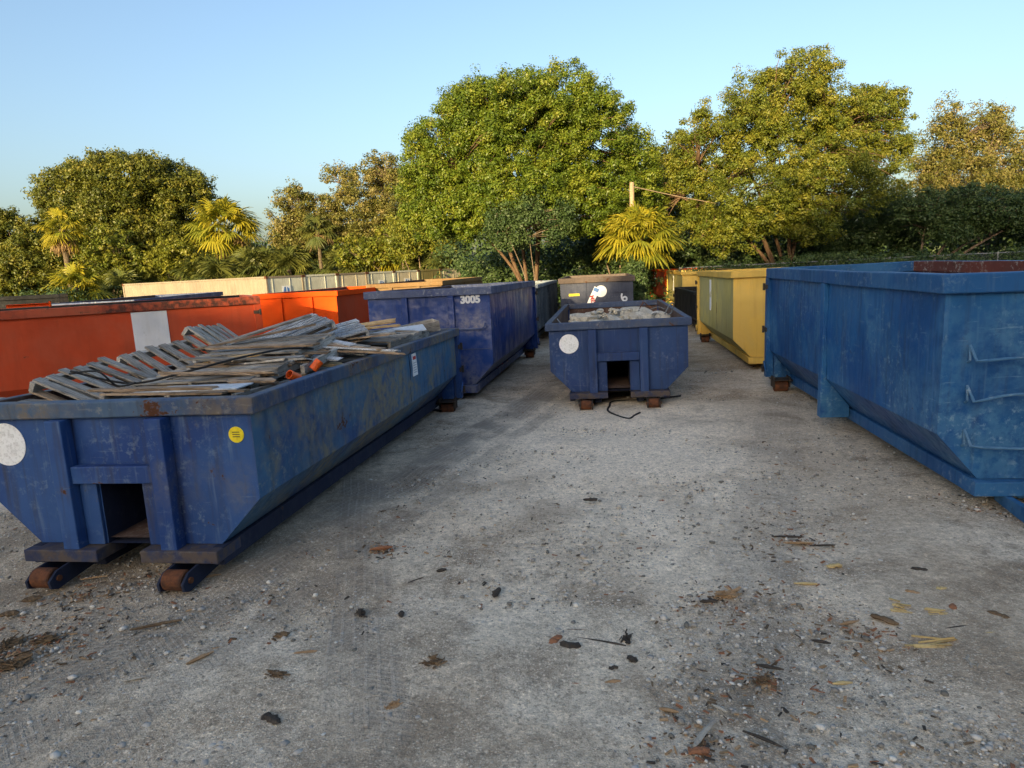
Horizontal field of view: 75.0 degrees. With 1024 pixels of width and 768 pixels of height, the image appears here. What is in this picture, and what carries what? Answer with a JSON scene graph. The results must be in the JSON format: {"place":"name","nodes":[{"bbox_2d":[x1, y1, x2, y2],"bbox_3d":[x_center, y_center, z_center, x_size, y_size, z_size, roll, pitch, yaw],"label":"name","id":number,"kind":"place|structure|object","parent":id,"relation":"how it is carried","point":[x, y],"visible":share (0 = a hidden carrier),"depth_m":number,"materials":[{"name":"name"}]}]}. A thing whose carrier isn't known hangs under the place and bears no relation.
{"place":"outdoors","nodes":[
{"label":"outdoors","id":0,"kind":"place"},
{"bbox_2d":[0,264,1023,767],"bbox_3d":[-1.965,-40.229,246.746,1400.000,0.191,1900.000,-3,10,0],"label":"ground","id":1,"kind":"structure","parent":0,"point":[514,688],"depth_m":4.63,"materials":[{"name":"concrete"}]},
{"bbox_2d":[0,650,32,670],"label":"bark clump","id":2,"kind":"object","parent":1,"relation":"on","point":[17,662],"visible":1,"depth_m":4.17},
{"bbox_2d":[0,629,34,652],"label":"bark clump","id":3,"kind":"object","parent":1,"relation":"on","point":[12,642],"visible":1,"depth_m":4.41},
{"bbox_2d":[0,293,68,308],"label":"rolloff dumpster","id":4,"kind":"object","parent":1,"relation":"on","point":[31,299],"visible":0.19,"depth_m":23.19,"materials":[{"name":"paint"}]},
{"bbox_2d":[0,295,263,397],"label":"rolloff dumpster","id":5,"kind":"object","parent":1,"relation":"on","point":[40,341],"visible":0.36,"depth_m":12.70,"materials":[{"name":"orange paint"}]},
{"bbox_2d":[51,292,222,305],"bbox_3d":[-11.337,-1.663,20.869,2.560,2.110,7.107,-4,10,-5],"label":"rolloff dumpster","id":6,"kind":"object","parent":1,"relation":"on","point":[170,296],"visible":0.14,"depth_m":20.96,"materials":[{"name":"metal"}]},
{"bbox_2d":[0,328,465,591],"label":"rolloff dumpster","id":7,"kind":"object","parent":1,"relation":"on","point":[195,491],"visible":0.95,"depth_m":5.31,"materials":[{"name":"blue paint"}]},
{"bbox_2d":[348,330,421,348],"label":"wooden pallet","id":8,"kind":"object","parent":7,"relation":"on","point":[403,337],"visible":0.35,"depth_m":9.09,"materials":[{"name":"wood"}]},
{"bbox_2d":[311,319,369,355],"bbox_3d":[-2.561,-0.579,8.857,1.239,0.128,1.034,-19,20,-18],"label":"wooden pallet","id":9,"kind":"object","parent":8,"relation":"on","point":[353,327],"visible":0.31,"depth_m":8.84,"materials":[{"name":"wood"}]},
{"bbox_2d":[422,331,429,337],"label":"wooden pallet","id":10,"kind":"object","parent":7,"relation":"in","point":[425,333],"visible":0.14,"depth_m":10.48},
{"bbox_2d":[394,319,439,332],"bbox_3d":[-1.537,-0.885,10.747,0.700,0.160,0.280,-17,20,-27],"label":"loose board","id":11,"kind":"object","parent":10,"relation":"on","point":[431,325],"visible":0.49,"depth_m":10.76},
{"bbox_2d":[261,712,280,724],"bbox_3d":[-1.286,1.792,3.576,0.145,0.039,0.070,3,11,30],"label":"wood chunk","id":12,"kind":"object","parent":1,"relation":"on","point":[268,717],"visible":1,"depth_m":3.56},
{"bbox_2d":[253,286,375,332],"bbox_3d":[-5.313,-1.997,21.137,2.560,2.057,6.506,-1,10,9],"label":"rolloff dumpster","id":13,"kind":"object","parent":1,"relation":"on","point":[337,305],"visible":0.23,"depth_m":18.08,"materials":[{"name":"orange paint"}]},
{"bbox_2d":[313,149,427,271],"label":"thin tree","id":14,"kind":"object","parent":1,"relation":"on","point":[382,202],"visible":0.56,"depth_m":54.70,"materials":[{"name":"green plant"}]},
{"bbox_2d":[366,277,483,290],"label":"rolloff dumpster","id":15,"kind":"object","parent":1,"relation":"on","point":[422,283],"visible":0.23,"depth_m":20.53,"materials":[{"name":"metal"}]},
{"bbox_2d":[418,654,446,668],"bbox_3d":[-0.456,1.679,4.016,0.229,0.074,0.159,0,10,16],"label":"bark clump","id":16,"kind":"object","parent":1,"relation":"on","point":[433,661],"visible":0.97,"depth_m":4.01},
{"bbox_2d":[363,281,539,392],"bbox_3d":[-1.014,-1.239,15.425,2.559,2.071,6.496,-2,9,9],"label":"rolloff dumpster","id":17,"kind":"object","parent":1,"relation":"on","point":[495,324],"visible":0.79,"depth_m":12.38,"materials":[{"name":"metal"}]},
{"bbox_2d":[0,381,1019,767],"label":"wood chips","id":18,"kind":"object","parent":1,"relation":"on","point":[664,717],"visible":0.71,"depth_m":4.28,"materials":[{"name":"brown plant"}]},
{"bbox_2d":[387,55,665,280],"bbox_3d":[1.056,-9.707,33.311,14.133,12.952,8.035,-3,10,0],"label":"fig tree","id":19,"kind":"object","parent":1,"relation":"on","point":[466,180],"visible":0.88,"depth_m":31.73,"materials":[{"name":"green plant"}]},
{"bbox_2d":[477,183,578,280],"bbox_3d":[0.801,-6.130,31.285,4.849,6.544,3.024,-3,10,0],"label":"dark sapling","id":20,"kind":"object","parent":1,"relation":"on","point":[552,231],"visible":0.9,"depth_m":30.53,"materials":[{"name":"green plant"}]},
{"bbox_2d":[497,280,558,336],"bbox_3d":[0.095,-2.448,22.708,2.520,1.930,6.229,-1,10,9],"label":"rolloff dumpster","id":21,"kind":"object","parent":1,"relation":"on","point":[547,305],"visible":0.23,"depth_m":21.90,"materials":[{"name":"blue paint"}]},
{"bbox_2d":[558,273,634,307],"bbox_3d":[3.093,-2.901,24.193,2.560,2.046,5.626,-1,10,8],"label":"rolloff dumpster","id":22,"kind":"object","parent":1,"relation":"on","point":[577,289],"visible":0.51,"depth_m":21.43,"materials":[{"name":"grey paint"}]},
{"bbox_2d":[179,190,1023,282],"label":"wood","id":23,"kind":"object","parent":1,"relation":"on","point":[484,247],"visible":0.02,"depth_m":96.34,"materials":[{"name":"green plant"}]},
{"bbox_2d":[545,299,691,409],"bbox_3d":[2.171,-0.830,14.046,2.551,1.472,6.298,-2,10,8],"label":"rolloff dumpster","id":24,"kind":"object","parent":1,"relation":"on","point":[638,359],"visible":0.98,"depth_m":11.26,"materials":[{"name":"blue paint"}]},
{"bbox_3d":[2.174,-1.119,14.078,2.200,0.638,5.700,-2,10,8],"label":"rubble heap","id":25,"kind":"object","parent":24,"relation":"in","visible":0},
{"bbox_2d":[570,313,597,321],"bbox_3d":[1.375,-1.167,12.645,0.551,0.428,0.409,-6,-1,17],"label":"concrete chunk","id":26,"kind":"object","parent":25,"relation":"on","point":[582,317],"visible":0.5,"depth_m":12.52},
{"bbox_2d":[621,252,648,300],"bbox_3d":[5.410,-4.198,29.010,1.105,3.057,2.069,-3,10,0],"label":"dark bush","id":27,"kind":"object","parent":1,"relation":"on","point":[636,269],"visible":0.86,"depth_m":28.54,"materials":[{"name":"green plant"}]},
{"bbox_2d":[592,201,687,299],"bbox_3d":[5.709,-5.583,30.127,4.260,5.266,4.505,-3,10,0],"label":"fan palm","id":28,"kind":"object","parent":1,"relation":"on","point":[629,224],"visible":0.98,"depth_m":29.14,"materials":[{"name":"plant"}]},
{"bbox_2d":[673,286,696,325],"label":"rolloff dumpster","id":29,"kind":"object","parent":1,"relation":"on","point":[685,300],"visible":0.2,"depth_m":23.56,"materials":[{"name":"black paint"}]},
{"bbox_2d":[688,746,709,755],"bbox_3d":[0.900,1.767,3.215,0.106,0.032,0.053,-2,10,2],"label":"wood chunk","id":30,"kind":"object","parent":1,"relation":"on","point":[702,750],"visible":1,"depth_m":3.20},
{"bbox_2d":[693,719,716,746],"bbox_3d":[0.962,1.742,3.338,0.031,0.019,0.245,5,13,39],"label":"stick","id":31,"kind":"object","parent":1,"relation":"on","point":[702,734],"visible":1,"depth_m":3.32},
{"bbox_2d":[714,586,741,598],"bbox_3d":[1.524,1.480,4.700,0.215,0.063,0.136,-5,10,-10],"label":"bark clump","id":32,"kind":"object","parent":1,"relation":"on","point":[729,593],"visible":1,"depth_m":4.69,"materials":[{"name":"brown wood"}]},
{"bbox_2d":[695,267,781,363],"bbox_3d":[6.217,-1.823,16.652,2.563,2.068,5.986,-1,9,9],"label":"rolloff dumpster","id":33,"kind":"object","parent":1,"relation":"on","point":[730,306],"visible":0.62,"depth_m":14.10,"materials":[{"name":"yellow paint"}]},
{"bbox_2d":[650,43,920,266],"bbox_3d":[14.178,-10.449,34.029,14.466,12.909,7.204,-3,10,0],"label":"oak tree","id":34,"kind":"object","parent":1,"relation":"on","point":[810,172],"visible":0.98,"depth_m":33.28,"materials":[{"name":"green plant"}]},
{"bbox_2d":[679,251,1023,270],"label":"chain link fence","id":35,"kind":"object","parent":1,"relation":"on","point":[998,252],"visible":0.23,"depth_m":32.66,"materials":[{"name":"metal"}]},
{"bbox_2d":[655,243,1023,304],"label":"vine","id":36,"kind":"object","parent":35,"relation":"attached to","point":[844,257],"visible":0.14,"depth_m":32.31,"materials":[{"name":"green plant"}]},
{"bbox_2d":[761,260,1023,522],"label":"rolloff dumpster","id":37,"kind":"object","parent":1,"relation":"on","point":[921,362],"visible":1,"depth_m":6.49,"materials":[{"name":"blue paint"}]},
{"bbox_2d":[904,635,956,647],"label":"wood splinters","id":38,"kind":"object","parent":1,"relation":"on","point":[936,645],"visible":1,"depth_m":3.99,"materials":[{"name":"wood"}]},
{"bbox_2d":[0,0,1023,254],"label":"sky","id":39,"kind":"structure","parent":0,"point":[253,95],"materials":[{"name":"blue"}]},
{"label":"soil","id":40,"kind":"structure","parent":0,"visible":0},
{"bbox_2d":[0,205,79,296],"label":"edge tree","id":41,"kind":"object","parent":40,"relation":"on","point":[26,261],"visible":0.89,"depth_m":52.34,"materials":[{"name":"green plant"}]},
{"bbox_2d":[0,281,120,301],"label":"undergrowth","id":42,"kind":"object","parent":40,"relation":"on","point":[81,293],"visible":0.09,"depth_m":43.47,"materials":[{"name":"green plant"}]},
{"bbox_2d":[30,207,91,300],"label":"fan palm","id":43,"kind":"object","parent":40,"relation":"on","point":[62,240],"visible":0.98,"depth_m":50.08,"materials":[{"name":"plant"}]},
{"bbox_2d":[35,261,116,301],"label":"fan palm","id":44,"kind":"object","parent":40,"relation":"on","point":[68,274],"visible":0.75,"depth_m":44.90,"materials":[{"name":"plant"}]},
{"bbox_2d":[67,220,144,297],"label":"leafy shrub","id":45,"kind":"object","parent":40,"relation":"on","point":[107,261],"visible":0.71,"depth_m":51.05,"materials":[{"name":"green plant"}]},
{"bbox_2d":[20,144,223,281],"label":"broad tree","id":46,"kind":"object","parent":40,"relation":"on","point":[151,197],"visible":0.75,"depth_m":55.52,"materials":[{"name":"green plant"}]},
{"bbox_2d":[95,267,148,298],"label":"palmetto","id":47,"kind":"object","parent":40,"relation":"on","point":[115,278],"visible":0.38,"depth_m":50.19,"materials":[{"name":"plant"}]},
{"bbox_2d":[111,263,178,298],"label":"palmetto","id":48,"kind":"object","parent":40,"relation":"on","point":[150,276],"visible":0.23,"depth_m":52.31,"materials":[{"name":"plant"}]},
{"bbox_2d":[139,234,201,281],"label":"lime shrub","id":49,"kind":"object","parent":40,"relation":"on","point":[165,261],"visible":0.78,"depth_m":52.16,"materials":[{"name":"green plant"}]},
{"bbox_2d":[165,250,223,280],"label":"palmetto","id":50,"kind":"object","parent":40,"relation":"on","point":[188,266],"visible":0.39,"depth_m":51.90,"materials":[{"name":"plant"}]},
{"bbox_2d":[122,275,304,296],"bbox_3d":[-16.811,-4.482,37.249,12.224,2.666,2.464,3,11,30],"label":"shipping container","id":51,"kind":"object","parent":40,"relation":"on","point":[250,285],"visible":0.38,"depth_m":34.85,"materials":[{"name":"metal"}]},
{"bbox_2d":[268,278,284,292],"bbox_3d":[-11.811,-4.152,33.775,0.044,2.390,1.109,3,11,30],"label":"door","id":52,"kind":"structure","parent":51,"relation":"in","point":[275,285],"depth_m":33.57,"materials":[{"name":"green paint"}]},
{"bbox_2d":[285,277,302,290],"bbox_3d":[-11.260,-4.344,34.732,0.044,2.390,1.109,3,11,30],"label":"door","id":53,"kind":"structure","parent":51,"relation":"in","point":[295,283],"depth_m":34.63,"materials":[{"name":"green paint"}]},
{"bbox_2d":[186,252,245,279],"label":"palmetto","id":54,"kind":"object","parent":40,"relation":"on","point":[209,265],"visible":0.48,"depth_m":51.19,"materials":[{"name":"plant"}]},
{"bbox_2d":[180,196,265,267],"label":"fan palm","id":55,"kind":"object","parent":40,"relation":"on","point":[225,243],"visible":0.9,"depth_m":54.16,"materials":[{"name":"plant"}]},
{"bbox_2d":[2,236,461,298],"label":"undergrowth","id":56,"kind":"object","parent":40,"relation":"on","point":[116,289],"depth_m":61.28,"materials":[{"name":"green plant"}]},
{"bbox_2d":[219,244,281,278],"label":"palmetto","id":57,"kind":"object","parent":40,"relation":"on","point":[248,254],"visible":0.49,"depth_m":52.37,"materials":[{"name":"plant"}]},
{"bbox_2d":[239,245,301,277],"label":"palmetto","id":58,"kind":"object","parent":40,"relation":"on","point":[266,251],"visible":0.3,"depth_m":52.82,"materials":[{"name":"plant"}]},
{"bbox_2d":[259,243,317,276],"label":"palmetto","id":59,"kind":"object","parent":40,"relation":"on","point":[290,255],"visible":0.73,"depth_m":52.15,"materials":[{"name":"plant"}]},
{"bbox_2d":[263,176,349,273],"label":"tree","id":60,"kind":"object","parent":40,"relation":"on","point":[295,213],"visible":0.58,"depth_m":53.70,"materials":[{"name":"green plant"}]},
{"bbox_2d":[296,212,338,273],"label":"fan palm","id":61,"kind":"object","parent":40,"relation":"on","point":[318,239],"visible":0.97,"depth_m":52.23,"materials":[{"name":"plant"}]},
{"bbox_2d":[303,273,337,289],"bbox_3d":[-12.945,-4.775,37.854,6.124,2.666,2.464,3,11,30],"label":"shipping container","id":62,"kind":"object","parent":40,"relation":"on","point":[318,281],"visible":0.16,"depth_m":36.18,"materials":[{"name":"metal"}]},
{"bbox_2d":[305,276,321,289],"bbox_3d":[-10.596,-4.576,35.883,0.044,2.390,1.109,3,11,30],"label":"door","id":63,"kind":"structure","parent":62,"relation":"in","point":[313,282],"depth_m":35.74,"materials":[{"name":"green paint"}]},
{"bbox_2d":[320,275,335,288],"bbox_3d":[-10.044,-4.769,36.839,0.044,2.390,1.109,3,11,30],"label":"door","id":64,"kind":"structure","parent":62,"relation":"in","point":[326,281],"depth_m":36.68,"materials":[{"name":"green paint"}]},
{"bbox_2d":[309,241,368,274],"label":"palmetto","id":65,"kind":"object","parent":40,"relation":"on","point":[328,257],"visible":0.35,"depth_m":53.16,"materials":[{"name":"plant"}]},
{"bbox_2d":[337,272,367,286],"bbox_3d":[-11.729,-5.203,39.961,6.124,2.666,2.464,3,11,30],"label":"shipping container","id":66,"kind":"object","parent":40,"relation":"on","point":[351,279],"visible":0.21,"depth_m":38.29,"materials":[{"name":"metal"}]},
{"bbox_2d":[339,275,352,286],"bbox_3d":[-9.380,-5.004,37.990,0.044,2.390,1.109,3,11,30],"label":"door","id":67,"kind":"structure","parent":66,"relation":"in","point":[344,280],"depth_m":37.84,"materials":[{"name":"beige paint"}]},
{"bbox_2d":[352,274,365,285],"bbox_3d":[-8.828,-5.197,38.946,0.044,2.390,1.109,3,11,30],"label":"door","id":68,"kind":"structure","parent":66,"relation":"in","point":[358,279],"depth_m":38.80,"materials":[{"name":"beige paint"}]},
{"bbox_2d":[335,248,388,272],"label":"palmetto","id":69,"kind":"object","parent":40,"relation":"on","point":[363,268],"visible":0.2,"depth_m":52.19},
{"bbox_2d":[367,271,394,283],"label":"shipping container","id":70,"kind":"object","parent":40,"relation":"on","point":[380,277],"visible":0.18,"depth_m":40.38,"materials":[{"name":"metal"}]},
{"bbox_2d":[332,212,446,271],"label":"yellow shrub","id":71,"kind":"object","parent":40,"relation":"on","point":[367,249],"visible":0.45,"depth_m":50.43,"materials":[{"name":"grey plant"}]},
{"bbox_2d":[370,240,422,271],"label":"fan palm","id":72,"kind":"object","parent":40,"relation":"on","point":[391,267],"visible":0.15,"depth_m":51.74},
{"bbox_2d":[394,270,418,281],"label":"shipping container","id":73,"kind":"object","parent":40,"relation":"on","point":[405,275],"visible":0.16,"depth_m":42.47,"materials":[{"name":"metal"}]},
{"bbox_2d":[394,251,431,270],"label":"palmetto","id":74,"kind":"object","parent":40,"relation":"on","point":[414,263],"visible":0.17,"depth_m":50.60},
{"bbox_2d":[381,194,458,269],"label":"gap tree","id":75,"kind":"object","parent":40,"relation":"on","point":[407,244],"visible":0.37,"depth_m":48.30,"materials":[{"name":"green plant"}]},
{"bbox_2d":[418,269,440,279],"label":"shipping container","id":76,"kind":"object","parent":40,"relation":"on","point":[428,274],"visible":0.12,"depth_m":44.60,"materials":[{"name":"metal"}]},
{"bbox_2d":[418,246,472,277],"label":"fan palm","id":77,"kind":"object","parent":40,"relation":"on","point":[430,260],"visible":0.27,"depth_m":48.40,"materials":[{"name":"plant"}]},
{"bbox_2d":[569,162,704,273],"bbox_3d":[7.051,-8.773,38.743,8.206,8.673,5.011,-3,10,0],"label":"shade tree","id":78,"kind":"object","parent":40,"relation":"on","point":[587,253],"visible":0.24,"depth_m":37.91,"materials":[{"name":"green plant"}]},
{"bbox_2d":[649,267,706,300],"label":"rolloff dumpster","id":79,"kind":"object","parent":40,"relation":"on","point":[659,289],"visible":0.27,"depth_m":36.59,"materials":[{"name":"orange paint"}]},
{"bbox_2d":[653,130,716,264],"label":"dense tree","id":80,"kind":"object","parent":40,"relation":"on","point":[665,150],"visible":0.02,"depth_m":40.59,"materials":[{"name":"green plant"}]},
{"bbox_2d":[665,268,731,305],"bbox_3d":[8.689,-4.279,30.852,2.560,1.970,6.228,-1,10,8],"label":"rolloff dumpster","id":81,"kind":"object","parent":40,"relation":"on","point":[676,278],"visible":0.29,"depth_m":29.96,"materials":[{"name":"yellow paint"}]},
{"bbox_2d":[390,202,1023,307],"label":"undergrowth","id":82,"kind":"object","parent":40,"relation":"on","point":[478,266],"visible":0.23,"depth_m":38.87,"materials":[{"name":"green plant"}]},
{"bbox_2d":[796,180,928,257],"bbox_3d":[19.525,-8.113,37.339,7.738,6.602,3.963,-3,10,0],"label":"hedge tree","id":83,"kind":"object","parent":40,"relation":"on","point":[859,228],"visible":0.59,"depth_m":36.51,"materials":[{"name":"green plant"}]},
{"bbox_2d":[882,178,1023,260],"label":"shade oak","id":84,"kind":"object","parent":40,"relation":"on","point":[947,220],"visible":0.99,"depth_m":33.87,"materials":[{"name":"green plant"}]},
{"bbox_2d":[902,89,1023,258],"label":"thin oak","id":85,"kind":"object","parent":40,"relation":"on","point":[952,156],"visible":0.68,"depth_m":39.72,"materials":[{"name":"green plant"}]},
{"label":"wooden pallet","id":86,"kind":"object","parent":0,"visible":0},
{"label":"wooden pallet","id":87,"kind":"object","parent":86,"relation":"on","visible":0},
{"bbox_2d":[99,380,289,398],"bbox_3d":[-2.733,0.072,5.893,1.228,0.129,1.015,-1,7,7],"label":"wooden pallet","id":88,"kind":"object","parent":87,"relation":"on","point":[119,395],"visible":0.38,"depth_m":5.51,"materials":[{"name":"wood"}]},
{"bbox_2d":[70,347,313,383],"bbox_3d":[-2.854,-0.178,6.323,2.205,0.173,0.368,-11,13,-39],"label":"cable","id":89,"kind":"object","parent":88,"relation":"on","point":[168,376],"visible":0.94,"depth_m":6.09,"materials":[{"name":"black rubber"}]},
{"bbox_2d":[133,382,253,392],"bbox_3d":[-2.700,0.034,5.678,0.900,0.014,0.300,-2,9,5],"label":"panel sheet","id":90,"kind":"object","parent":88,"relation":"on","point":[232,386],"visible":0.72,"depth_m":5.60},
{"bbox_2d":[87,386,218,391],"bbox_3d":[-3.015,0.042,5.605,1.155,0.023,0.097,-1,9,6],"label":"loose board","id":91,"kind":"object","parent":90,"relation":"on","point":[132,389],"visible":0.97,"depth_m":5.58,"materials":[{"name":"wood"}]},
{"bbox_2d":[227,378,275,383],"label":"loose board","id":92,"kind":"object","parent":88,"relation":"on","point":[259,380],"visible":0.97,"depth_m":5.79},
{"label":"wooden pallet","id":93,"kind":"object","parent":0,"visible":0},
{"bbox_2d":[28,357,153,400],"bbox_3d":[-3.551,0.123,6.210,1.237,0.128,1.026,22,13,-3],"label":"wooden pallet","id":94,"kind":"object","parent":93,"relation":"on","point":[62,382],"visible":0.35,"depth_m":6.05,"materials":[{"name":"wood"}]},
{"bbox_2d":[130,355,304,396],"bbox_3d":[-2.770,-0.087,6.413,1.223,0.129,1.015,-2,14,12],"label":"wooden pallet","id":95,"kind":"object","parent":94,"relation":"on","point":[282,367],"visible":0.51,"depth_m":6.18,"materials":[{"name":"wood"}]},
{"bbox_2d":[158,372,278,375],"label":"loose board","id":96,"kind":"object","parent":95,"relation":"on","point":[206,373],"visible":0.95,"depth_m":5.86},
{"bbox_2d":[160,369,277,375],"bbox_3d":[-2.695,-0.102,6.096,1.243,0.024,0.097,-1,12,13],"label":"loose board","id":97,"kind":"object","parent":95,"relation":"on","point":[270,371],"visible":0.58,"depth_m":6.01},
{"bbox_2d":[186,348,338,376],"bbox_3d":[-2.552,-0.236,6.967,1.228,0.129,1.015,-1,13,5],"label":"wooden pallet","id":98,"kind":"object","parent":95,"relation":"on","point":[305,369],"visible":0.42,"depth_m":6.68,"materials":[{"name":"wood"}]},
{"bbox_2d":[210,350,300,356],"bbox_3d":[-2.657,-0.320,6.932,0.967,0.021,0.074,-2,17,5],"label":"loose board","id":99,"kind":"object","parent":98,"relation":"on","point":[242,353],"visible":0.79,"depth_m":6.92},
{"bbox_2d":[193,333,335,362],"bbox_3d":[-2.742,-0.377,7.488,1.223,0.129,1.015,-3,15,11],"label":"wooden pallet","id":100,"kind":"object","parent":98,"relation":"on","point":[325,339],"visible":0.48,"depth_m":7.59,"materials":[{"name":"wood"}]},
{"bbox_2d":[200,314,311,350],"bbox_3d":[-3.063,-0.622,8.012,1.346,0.025,0.097,-22,26,-22],"label":"loose board","id":101,"kind":"object","parent":100,"relation":"on","point":[273,326],"visible":0.84,"depth_m":8.04,"materials":[{"name":"wood"}]},
{"bbox_2d":[204,342,319,349],"bbox_3d":[-2.714,-0.408,7.227,1.343,0.023,0.097,-1,17,12],"label":"loose board","id":102,"kind":"object","parent":100,"relation":"on","point":[261,346],"visible":1,"depth_m":7.20,"materials":[{"name":"wood"}]},
{"bbox_2d":[290,358,311,360],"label":"loose board","id":103,"kind":"object","parent":98,"relation":"on","point":[299,359],"visible":0.34,"depth_m":6.54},
{"bbox_2d":[178,357,303,360],"bbox_3d":[-2.699,-0.250,6.656,1.332,0.025,0.097,0,9,7],"label":"loose board","id":104,"kind":"object","parent":103,"relation":"on","point":[217,358],"visible":0.71,"depth_m":6.65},
{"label":"wooden pallet","id":105,"kind":"object","parent":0,"visible":0},
{"bbox_2d":[116,336,213,379],"bbox_3d":[-3.429,-0.097,7.274,1.237,0.128,1.026,28,23,10],"label":"wooden pallet","id":106,"kind":"object","parent":105,"relation":"on","point":[170,353],"visible":0.3,"depth_m":7.22,"materials":[{"name":"wood"}]},
{"bbox_2d":[191,323,315,350],"bbox_3d":[-3.003,-0.551,7.804,1.429,0.023,0.098,-14,12,-17],"label":"loose board","id":107,"kind":"object","parent":106,"relation":"on","point":[256,336],"visible":0.9,"depth_m":7.77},
{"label":"wooden pallet","id":108,"kind":"object","parent":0,"visible":0},
{"bbox_2d":[181,323,237,345],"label":"wooden pallet","id":109,"kind":"object","parent":108,"relation":"on","point":[209,334],"visible":0.34,"depth_m":8.25,"materials":[{"name":"wood"}]},
{"bbox_2d":[253,313,337,338],"bbox_3d":[-2.946,-0.572,8.503,1.238,0.128,1.034,-29,24,-25],"label":"wooden pallet","id":110,"kind":"object","parent":109,"relation":"on","point":[322,323],"visible":0.45,"depth_m":8.52,"materials":[{"name":"wood"}]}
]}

